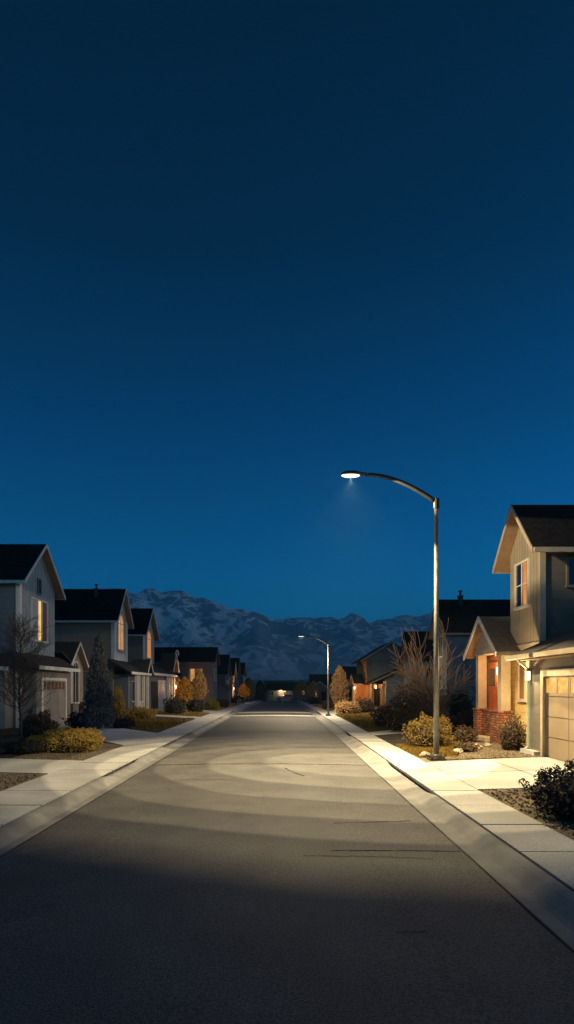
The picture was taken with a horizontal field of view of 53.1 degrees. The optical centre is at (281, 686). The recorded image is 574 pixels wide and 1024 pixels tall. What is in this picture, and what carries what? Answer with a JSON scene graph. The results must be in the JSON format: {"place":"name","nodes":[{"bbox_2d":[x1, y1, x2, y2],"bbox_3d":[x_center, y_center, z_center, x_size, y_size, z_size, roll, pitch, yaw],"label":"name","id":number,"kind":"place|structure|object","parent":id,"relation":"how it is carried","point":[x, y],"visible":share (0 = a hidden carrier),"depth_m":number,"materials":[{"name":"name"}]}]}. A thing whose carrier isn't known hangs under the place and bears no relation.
{"place":"outdoors","nodes":[
{"label":"outdoors","id":0,"kind":"place"},
{"bbox_2d":[0,758,80,773],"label":"driveway","id":1,"kind":"structure","parent":0,"point":[36,766],"depth_m":16.34,"materials":[{"name":"concrete"}]},
{"bbox_2d":[54,722,155,745],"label":"driveway","id":2,"kind":"structure","parent":0,"point":[120,736],"depth_m":26.90,"materials":[{"name":"concrete"}]},
{"bbox_2d":[0,701,257,826],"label":"pavement","id":3,"kind":"structure","parent":0,"point":[19,800],"depth_m":15.23,"materials":[{"name":"concrete"}]},
{"bbox_2d":[130,720,188,731],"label":"lawn","id":4,"kind":"structure","parent":0,"point":[156,726],"depth_m":31.53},
{"bbox_2d":[155,714,198,718],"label":"driveway","id":5,"kind":"structure","parent":0,"point":[175,716],"depth_m":42.68,"materials":[{"name":"concrete"}]},
{"bbox_2d":[152,708,214,712],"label":"driveway","id":6,"kind":"structure","parent":0,"point":[205,711],"depth_m":54.01,"materials":[{"name":"concrete"}]},
{"bbox_2d":[111,588,429,679],"bbox_3d":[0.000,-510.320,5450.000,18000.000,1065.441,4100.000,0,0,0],"label":"mountain range","id":7,"kind":"structure","parent":0,"point":[262,647],"depth_m":5330.34,"materials":[{"name":"stone"}]},
{"bbox_2d":[246,679,308,687],"bbox_3d":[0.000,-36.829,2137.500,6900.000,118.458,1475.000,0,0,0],"label":"foothills","id":8,"kind":"structure","parent":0,"point":[255,682],"depth_m":2200.54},
{"bbox_2d":[264,681,292,696],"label":"distant house","id":9,"kind":"structure","parent":0,"point":[276,682],"depth_m":192.20,"materials":[{"name":"stone"}]},
{"bbox_2d":[104,703,459,757],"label":"grass","id":10,"kind":"structure","parent":0,"point":[365,720],"depth_m":33.19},
{"bbox_2d":[0,701,573,1023],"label":"road","id":11,"kind":"structure","parent":0,"point":[158,892],"depth_m":6.11,"materials":[{"name":"asphalt"}]},
{"bbox_2d":[0,722,222,856],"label":"road seam","id":12,"kind":"object","parent":11,"relation":"on","point":[93,800],"visible":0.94,"depth_m":11.50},
{"bbox_2d":[0,701,262,855],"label":"kerb","id":13,"kind":"structure","parent":11,"relation":"on","point":[17,832],"depth_m":12.07,"materials":[{"name":"concrete"}]},
{"bbox_2d":[235,715,311,715],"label":"concrete road band","id":14,"kind":"object","parent":11,"relation":"on","point":[273,715],"visible":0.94,"depth_m":46.95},
{"bbox_2d":[239,712,309,712],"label":"concrete road band","id":15,"kind":"object","parent":11,"relation":"on","point":[274,712],"visible":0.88,"depth_m":52.43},
{"bbox_2d":[276,694,296,700],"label":"parked car","id":16,"kind":"object","parent":11,"relation":"on","point":[288,697],"visible":0.98,"depth_m":118.65,"materials":[{"name":"blue paint"}]},
{"bbox_2d":[303,855,432,858],"bbox_3d":[1.200,2.362,7.978,1.801,0.029,0.048,0,0,1],"label":"road seam","id":17,"kind":"object","parent":11,"relation":"on","point":[368,856],"visible":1,"depth_m":7.98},
{"bbox_2d":[330,850,434,850],"bbox_3d":[1.649,2.371,8.301,1.903,0.038,0.047,0,0,-3],"label":"road seam","id":18,"kind":"object","parent":11,"relation":"on","point":[392,850],"visible":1,"depth_m":8.29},
{"bbox_2d":[294,701,573,948],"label":"kerb","id":19,"kind":"structure","parent":11,"relation":"on","point":[544,897],"depth_m":8.10,"materials":[{"name":"concrete"}]},
{"bbox_2d":[327,728,573,951],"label":"road seam","id":20,"kind":"object","parent":11,"relation":"on","point":[488,874],"visible":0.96,"depth_m":6.77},
{"bbox_2d":[0,0,573,622],"label":"sky","id":21,"kind":"structure","parent":0,"point":[255,254],"materials":[{"name":"blue"}]},
{"bbox_2d":[0,742,573,835],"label":"gravel stones","id":22,"kind":"object","parent":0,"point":[563,825],"visible":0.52,"depth_m":14.07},
{"bbox_2d":[3,689,572,839],"bbox_3d":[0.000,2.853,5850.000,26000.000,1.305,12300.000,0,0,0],"label":"ground","id":23,"kind":"structure","parent":0,"point":[394,739],"depth_m":26.52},
{"bbox_2d":[0,728,22,757],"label":"mulch bed","id":24,"kind":"object","parent":23,"relation":"on","point":[8,735],"visible":0.53,"depth_m":24.72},
{"bbox_2d":[0,738,48,753],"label":"shrub","id":25,"kind":"object","parent":24,"relation":"on","point":[24,747],"visible":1,"depth_m":18.94,"materials":[{"name":"green plant"}]},
{"bbox_2d":[0,773,45,790],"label":"gravel bed","id":26,"kind":"object","parent":23,"relation":"on","point":[10,785],"visible":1,"depth_m":14.13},
{"bbox_2d":[0,609,60,741],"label":"bare tree","id":27,"kind":"object","parent":23,"relation":"on","point":[19,675],"visible":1,"depth_m":20.13,"materials":[{"name":"brown plant"}]},
{"bbox_2d":[18,708,59,740],"bbox_3d":[-9.561,1.555,22.601,1.564,1.396,1.528,0,0,33],"label":"round shrub","id":28,"kind":"object","parent":23,"relation":"on","point":[38,724],"visible":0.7,"depth_m":22.23,"materials":[{"name":"green plant"}]},
{"bbox_2d":[0,544,88,728],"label":"suburban house","id":29,"kind":"structure","parent":23,"relation":"on","point":[30,585],"depth_m":32.72,"materials":[{"name":"wood"}]},
{"bbox_2d":[30,597,48,643],"bbox_3d":[-14.017,-3.815,33.275,0.093,2.470,2.310,0,0,0],"label":"window","id":30,"kind":"structure","parent":29,"relation":"in","point":[38,607],"depth_m":33.29,"materials":[{"name":"yellow"}]},
{"bbox_2d":[37,578,41,594],"bbox_3d":[-14.017,-5.790,33.250,0.093,0.920,0.560,0,0,0],"label":"window","id":31,"kind":"structure","parent":29,"relation":"in","point":[39,581],"depth_m":33.29,"materials":[{"name":"black glass"}]},
{"bbox_2d":[43,680,64,723],"bbox_3d":[-13.179,0.910,33.250,0.038,2.520,3.300,0,0,0],"label":"garage door","id":32,"kind":"structure","parent":29,"relation":"in","point":[56,705],"depth_m":33.41,"materials":[{"name":"beige wood"}]},
{"bbox_2d":[72,661,79,703],"bbox_3d":[-13.960,-0.298,38.900,0.120,2.916,1.320,0,0,0],"label":"window","id":33,"kind":"structure","parent":29,"relation":"in","point":[75,675],"depth_m":38.98,"materials":[{"name":"grey glass"}]},
{"bbox_2d":[10,742,121,760],"bbox_3d":[-7.255,2.248,20.960,2.290,0.059,6.680,0,0,0],"label":"gravel bed","id":34,"kind":"object","parent":23,"relation":"on","point":[67,756],"visible":0.56,"depth_m":18.96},
{"bbox_2d":[25,725,104,752],"bbox_3d":[-7.535,1.822,20.070,2.806,0.962,1.977,0,0,0],"label":"mound shrub","id":35,"kind":"object","parent":34,"relation":"on","point":[60,739],"visible":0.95,"depth_m":19.70,"materials":[{"name":"yellow plant"}]},
{"bbox_2d":[61,711,100,727],"bbox_3d":[-10.646,1.748,30.596,1.891,0.970,1.714,0,0,29],"label":"shrub","id":36,"kind":"object","parent":23,"relation":"on","point":[73,721],"visible":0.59,"depth_m":30.24,"materials":[{"name":"green plant"}]},
{"bbox_2d":[1,733,188,826],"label":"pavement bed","id":37,"kind":"object","parent":23,"relation":"on","point":[104,775],"visible":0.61,"depth_m":15.57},
{"bbox_2d":[78,631,115,729],"bbox_3d":[-9.410,-0.302,29.205,1.892,5.121,1.776,0,0,-40],"label":"evergreen tree","id":38,"kind":"object","parent":23,"relation":"on","point":[99,692],"visible":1,"depth_m":28.89,"materials":[{"name":"green plant"}]},
{"bbox_2d":[55,584,153,711],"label":"suburban house","id":39,"kind":"structure","parent":23,"relation":"on","point":[83,616],"depth_m":48.54,"materials":[{"name":"grey paint"}]},
{"bbox_2d":[117,614,123,650],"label":"window","id":40,"kind":"structure","parent":39,"relation":"in","point":[120,625],"depth_m":50.03,"materials":[{"name":"yellow"}]},
{"bbox_2d":[131,681,134,701],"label":"window","id":41,"kind":"structure","parent":39,"relation":"in","point":[132,682],"depth_m":49.61,"materials":[{"name":"grey glass"}]},
{"bbox_2d":[104,715,172,730],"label":"mulch bed","id":42,"kind":"object","parent":23,"relation":"on","point":[148,719],"visible":0.07,"depth_m":40.58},
{"bbox_2d":[112,686,124,718],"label":"columnar shrub","id":43,"kind":"object","parent":42,"relation":"on","point":[119,704],"visible":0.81,"depth_m":37.80,"materials":[{"name":"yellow plant"}]},
{"bbox_2d":[105,717,135,727],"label":"shrub","id":44,"kind":"object","parent":42,"relation":"on","point":[123,723],"visible":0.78,"depth_m":30.63,"materials":[{"name":"green plant"}]},
{"bbox_2d":[122,706,157,718],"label":"mound shrub","id":45,"kind":"object","parent":42,"relation":"on","point":[139,712],"visible":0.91,"depth_m":38.02,"materials":[{"name":"green plant"}]},
{"bbox_2d":[126,608,183,708],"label":"suburban house","id":46,"kind":"structure","parent":23,"relation":"on","point":[143,635],"depth_m":59.77,"materials":[{"name":"grey"}]},
{"bbox_2d":[146,630,151,658],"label":"window","id":47,"kind":"structure","parent":46,"relation":"in","point":[148,640],"depth_m":60.59,"materials":[{"name":"brown"}]},
{"bbox_2d":[159,682,164,707],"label":"garage door","id":48,"kind":"structure","parent":46,"relation":"in","point":[161,684],"depth_m":59.58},
{"bbox_2d":[174,677,194,706],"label":"deciduous tree","id":49,"kind":"object","parent":23,"relation":"on","point":[184,690],"visible":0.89,"depth_m":53.66,"materials":[{"name":"orange plant"}]},
{"bbox_2d":[154,647,220,704],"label":"suburban house","id":50,"kind":"structure","parent":23,"relation":"on","point":[193,660],"depth_m":75.11,"materials":[{"name":"beige paint"}]},
{"bbox_2d":[188,668,202,681],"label":"window","id":51,"kind":"structure","parent":50,"relation":"in","point":[191,671],"depth_m":74.97,"materials":[{"name":"glass"}]},
{"bbox_2d":[185,697,205,711],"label":"round shrub","id":52,"kind":"object","parent":23,"relation":"on","point":[196,705],"visible":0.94,"depth_m":50.08,"materials":[{"name":"green plant"}]},
{"bbox_2d":[191,669,208,699],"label":"deciduous tree","id":53,"kind":"object","parent":23,"relation":"on","point":[201,681],"visible":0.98,"depth_m":54.19,"materials":[{"name":"orange plant"}]},
{"bbox_2d":[217,654,232,702],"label":"suburban house","id":54,"kind":"structure","parent":23,"relation":"on","point":[224,673],"depth_m":86.00,"materials":[{"name":"stone"}]},
{"bbox_2d":[229,662,236,696],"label":"suburban house","id":55,"kind":"structure","parent":23,"relation":"on","point":[233,676],"depth_m":97.00,"materials":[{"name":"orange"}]},
{"bbox_2d":[230,658,240,695],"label":"suburban house","id":56,"kind":"structure","parent":23,"relation":"on","point":[238,666],"depth_m":106.70,"materials":[{"name":"stone"}]},
{"bbox_2d":[231,695,244,703],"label":"round shrub","id":57,"kind":"object","parent":23,"relation":"on","point":[236,698],"visible":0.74,"depth_m":89.59,"materials":[{"name":"green plant"}]},
{"bbox_2d":[239,663,246,700],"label":"suburban house","id":58,"kind":"structure","parent":23,"relation":"on","point":[243,673],"depth_m":117.40,"materials":[{"name":"beige paint"}]},
{"bbox_2d":[237,682,249,702],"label":"deciduous tree","id":59,"kind":"object","parent":23,"relation":"on","point":[241,687],"visible":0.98,"depth_m":99.68,"materials":[{"name":"orange plant"}]},
{"bbox_2d":[242,677,256,701],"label":"deciduous tree","id":60,"kind":"object","parent":23,"relation":"on","point":[249,682],"visible":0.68,"depth_m":109.62,"materials":[{"name":"green plant"}]},
{"bbox_2d":[254,680,266,700],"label":"deciduous tree","id":61,"kind":"object","parent":23,"relation":"on","point":[258,685],"visible":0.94,"depth_m":126.52,"materials":[{"name":"green plant"}]},
{"bbox_2d":[265,683,299,700],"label":"bungalow","id":62,"kind":"object","parent":23,"relation":"on","point":[274,690],"visible":0.86,"depth_m":133.00,"materials":[{"name":"grey"}]},
{"bbox_2d":[293,680,308,701],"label":"deciduous tree","id":63,"kind":"object","parent":23,"relation":"on","point":[300,685],"visible":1,"depth_m":111.44,"materials":[{"name":"green plant"}]},
{"bbox_2d":[307,681,318,697],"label":"deciduous tree","id":64,"kind":"object","parent":23,"relation":"on","point":[311,685],"visible":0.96,"depth_m":93.70,"materials":[{"name":"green plant"}]},
{"bbox_2d":[307,697,320,703],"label":"shrub","id":65,"kind":"object","parent":23,"relation":"on","point":[314,700],"visible":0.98,"depth_m":87.50,"materials":[{"name":"green plant"}]},
{"bbox_2d":[308,674,338,702],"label":"house","id":66,"kind":"structure","parent":23,"relation":"on","point":[320,680],"depth_m":101.00,"materials":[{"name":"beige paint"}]},
{"bbox_2d":[321,691,326,700],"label":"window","id":67,"kind":"structure","parent":66,"relation":"in","point":[323,693],"depth_m":97.97,"materials":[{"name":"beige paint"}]},
{"bbox_2d":[329,665,349,704],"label":"columnar tree","id":68,"kind":"object","parent":23,"relation":"on","point":[338,681],"visible":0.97,"depth_m":55.72,"materials":[{"name":"brown plant"}]},
{"bbox_2d":[336,666,356,701],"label":"house","id":69,"kind":"structure","parent":23,"relation":"on","point":[349,670],"depth_m":84.77,"materials":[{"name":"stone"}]},
{"bbox_2d":[349,641,403,706],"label":"suburban house","id":70,"kind":"structure","parent":23,"relation":"on","point":[374,667],"depth_m":65.00,"materials":[{"name":"beige paint"}]},
{"bbox_2d":[352,687,354,700],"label":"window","id":71,"kind":"structure","parent":70,"relation":"in","point":[353,690],"depth_m":68.13,"materials":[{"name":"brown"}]},
{"bbox_2d":[374,688,380,706],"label":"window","id":72,"kind":"structure","parent":70,"relation":"in","point":[377,692],"depth_m":63.18,"materials":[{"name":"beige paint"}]},
{"bbox_2d":[368,705,394,726],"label":"spreading shrub","id":73,"kind":"object","parent":23,"relation":"on","point":[376,716],"visible":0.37,"depth_m":32.11,"materials":[{"name":"green plant"}]},
{"bbox_2d":[341,470,445,760],"bbox_3d":[3.440,-2.182,17.800,3.200,9.020,0.480,0,0,0],"label":"street lamp","id":74,"kind":"object","parent":23,"relation":"on","point":[435,756],"visible":1,"depth_m":17.74,"materials":[{"name":"grey"}]},
{"bbox_2d":[377,689,442,731],"bbox_3d":[6.520,1.287,28.999,3.330,2.314,2.646,0,0,0],"label":"spreading shrub","id":75,"kind":"object","parent":23,"relation":"on","point":[406,711],"visible":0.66,"depth_m":28.57,"materials":[{"name":"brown plant"}]},
{"bbox_2d":[399,631,433,693],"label":"suburban house","id":76,"kind":"structure","parent":23,"relation":"on","point":[429,648],"depth_m":55.30,"materials":[{"name":"stone"}]},
{"bbox_2d":[425,668,433,680],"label":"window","id":77,"kind":"structure","parent":76,"relation":"in","point":[426,675],"depth_m":54.37,"materials":[{"name":"glass"}]},
{"bbox_2d":[313,709,573,891],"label":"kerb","id":78,"kind":"object","parent":23,"relation":"on","point":[468,817],"visible":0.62,"depth_m":9.87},
{"bbox_2d":[449,687,473,722],"bbox_3d":[9.735,1.182,31.016,1.379,2.336,1.333,0,0,0],"label":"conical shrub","id":79,"kind":"object","parent":23,"relation":"on","point":[460,706],"visible":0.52,"depth_m":30.73,"materials":[{"name":"green plant"}]},
{"bbox_2d":[428,590,509,716],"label":"suburban house","id":80,"kind":"structure","parent":23,"relation":"on","point":[461,613],"depth_m":41.97,"materials":[{"name":"black"}]},
{"bbox_2d":[439,636,442,657],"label":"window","id":81,"kind":"structure","parent":80,"relation":"in","point":[440,641],"depth_m":43.01,"materials":[{"name":"grey glass"}]},
{"bbox_2d":[395,735,542,761],"bbox_3d":[6.570,2.233,22.150,4.460,0.090,9.700,0,0,0],"label":"gravel bed","id":82,"kind":"object","parent":23,"relation":"on","point":[489,756],"visible":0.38,"depth_m":18.60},
{"bbox_2d":[419,751,430,756],"bbox_3d":[4.621,2.218,18.509,0.395,0.266,0.292,0,0,0],"label":"rock","id":83,"kind":"object","parent":82,"relation":"on","point":[424,753],"visible":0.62,"depth_m":18.42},
{"bbox_2d":[401,711,453,746],"bbox_3d":[5.431,1.597,21.304,1.884,1.450,1.675,0,0,0],"label":"round shrub","id":84,"kind":"object","parent":82,"relation":"on","point":[421,734],"visible":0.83,"depth_m":20.95,"materials":[{"name":"plant"}]},
{"bbox_2d":[452,741,479,751],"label":"shrub","id":85,"kind":"object","parent":82,"relation":"on","point":[469,747],"visible":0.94,"depth_m":19.63,"materials":[{"name":"brown plant"}]},
{"bbox_2d":[454,725,479,742],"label":"shrub","id":86,"kind":"object","parent":82,"relation":"on","point":[466,734],"visible":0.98,"depth_m":22.71,"materials":[{"name":"brown plant"}]},
{"bbox_2d":[496,712,526,749],"bbox_3d":[8.021,1.560,19.994,1.029,1.340,1.181,0,0,23],"label":"round shrub","id":87,"kind":"object","parent":82,"relation":"on","point":[512,736],"visible":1,"depth_m":19.71,"materials":[{"name":"brown plant"}]},
{"bbox_2d":[463,504,573,761],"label":"suburban house","id":88,"kind":"structure","parent":23,"relation":"on","point":[534,631],"depth_m":20.25,"materials":[{"name":"grey"}]},
{"bbox_2d":[489,665,495,709],"bbox_3d":[8.810,0.575,23.950,0.071,2.950,0.800,0,0,0],"label":"door","id":89,"kind":"structure","parent":88,"relation":"in","point":[492,668],"depth_m":23.89,"materials":[{"name":"orange wood"}]},
{"bbox_2d":[516,662,526,701],"bbox_3d":[8.916,-0.165,21.305,0.093,1.470,0.770,0,0,0],"label":"window","id":90,"kind":"structure","parent":88,"relation":"in","point":[521,674],"depth_m":21.38,"materials":[{"name":"beige glass"}]},
{"bbox_2d":[513,558,530,610],"bbox_3d":[8.916,-3.775,21.300,0.093,1.750,1.300,0,0,0],"label":"window","id":91,"kind":"structure","parent":88,"relation":"in","point":[521,569],"depth_m":21.26,"materials":[{"name":"white"}]},
{"bbox_2d":[524,670,531,680],"bbox_3d":[8.150,-0.380,18.950,0.200,0.360,0.140,0,0,0],"label":"wall lantern","id":92,"kind":"object","parent":88,"relation":"attached to","point":[528,674],"depth_m":18.90,"materials":[{"name":"white glass"}]},
{"bbox_2d":[545,675,573,761],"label":"garage door","id":93,"kind":"structure","parent":88,"relation":"in","point":[559,690],"depth_m":16.95,"materials":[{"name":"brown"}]},
{"bbox_2d":[565,556,573,587],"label":"window","id":94,"kind":"structure","parent":88,"relation":"in","point":[569,559],"depth_m":19.87,"materials":[{"name":"blue"}]},
{"bbox_2d":[479,789,573,839],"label":"gravel bed","id":95,"kind":"object","parent":23,"relation":"on","point":[550,823],"visible":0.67,"depth_m":10.67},
{"bbox_2d":[518,759,573,820],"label":"round shrub","id":96,"kind":"object","parent":95,"relation":"on","point":[557,795],"visible":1,"depth_m":9.82,"materials":[{"name":"green plant"}]},
{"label":"mulch bed","id":97,"kind":"structure","parent":23,"relation":"on","visible":0},
{"bbox_2d":[396,680,449,723],"bbox_3d":[8.307,0.974,33.449,3.656,2.961,2.861,0,0,0],"label":"spreading shrub","id":98,"kind":"object","parent":97,"relation":"on","point":[419,693],"visible":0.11,"depth_m":33.25,"materials":[{"name":"brown plant"}]},
{"bbox_2d":[387,617,475,717],"bbox_3d":[8.597,-0.838,32.092,5.451,6.183,5.532,0,0,0],"label":"bare tree","id":99,"kind":"object","parent":97,"relation":"on","point":[443,698],"visible":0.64,"depth_m":31.52,"materials":[{"name":"brown plant"}]},
{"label":"mulch bed","id":100,"kind":"structure","parent":23,"relation":"on","visible":0},
{"bbox_2d":[450,710,472,730],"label":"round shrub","id":101,"kind":"object","parent":100,"relation":"on","point":[465,719],"visible":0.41,"depth_m":26.77,"materials":[{"name":"green plant"}]},
{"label":"lawn","id":102,"kind":"structure","parent":23,"relation":"on","visible":0},
{"bbox_2d":[163,694,186,714],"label":"round shrub","id":103,"kind":"object","parent":102,"relation":"on","point":[172,705],"visible":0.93,"depth_m":45.64,"materials":[{"name":"green plant"}]},
{"bbox_2d":[339,716,389,731],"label":"lawn","id":104,"kind":"structure","parent":0,"point":[366,726],"depth_m":33.38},
{"bbox_2d":[371,613,431,626],"bbox_3d":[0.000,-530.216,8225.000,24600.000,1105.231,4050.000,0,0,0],"label":"mountain range","id":105,"kind":"structure","parent":0,"point":[424,620],"depth_m":8031.48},
{"bbox_2d":[369,726,454,734],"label":"driveway","id":106,"kind":"structure","parent":0,"point":[384,732],"depth_m":28.14,"materials":[{"name":"concrete"}]},
{"bbox_2d":[298,701,573,889],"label":"pavement","id":107,"kind":"structure","parent":0,"point":[547,849],"depth_m":10.45,"materials":[{"name":"concrete"}]},
{"bbox_2d":[298,635,330,715],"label":"street lamp","id":108,"kind":"object","parent":107,"relation":"on","point":[327,714],"visible":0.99,"depth_m":44.45,"materials":[{"name":"grey"}]},
{"bbox_2d":[426,756,572,789],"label":"driveway","id":109,"kind":"structure","parent":0,"point":[478,775],"depth_m":15.33,"materials":[{"name":"concrete"}]},
{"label":"lawn","id":110,"kind":"structure","parent":0,"visible":0},
{"bbox_2d":[205,699,219,709],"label":"round shrub","id":111,"kind":"object","parent":110,"relation":"on","point":[213,704],"visible":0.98,"depth_m":56.61,"materials":[{"name":"green plant"}]},
{"bbox_2d":[216,698,229,707],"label":"round shrub","id":112,"kind":"object","parent":110,"relation":"on","point":[224,703],"visible":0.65,"depth_m":65.56,"materials":[{"name":"green plant"}]},
{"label":"lawn","id":113,"kind":"structure","parent":0,"visible":0},
{"bbox_2d":[321,700,334,708],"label":"shrub","id":114,"kind":"object","parent":113,"relation":"on","point":[324,704],"visible":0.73,"depth_m":59.68,"materials":[{"name":"brown plant"}]},
{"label":"lawn","id":115,"kind":"structure","parent":0,"visible":0},
{"bbox_2d":[334,700,362,713],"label":"mound shrub","id":116,"kind":"object","parent":115,"relation":"on","point":[347,707],"visible":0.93,"depth_m":46.89,"materials":[{"name":"beige plant"}]},
{"bbox_2d":[355,696,376,712],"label":"mound shrub","id":117,"kind":"object","parent":115,"relation":"on","point":[365,705],"visible":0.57,"depth_m":47.97,"materials":[{"name":"brown plant"}]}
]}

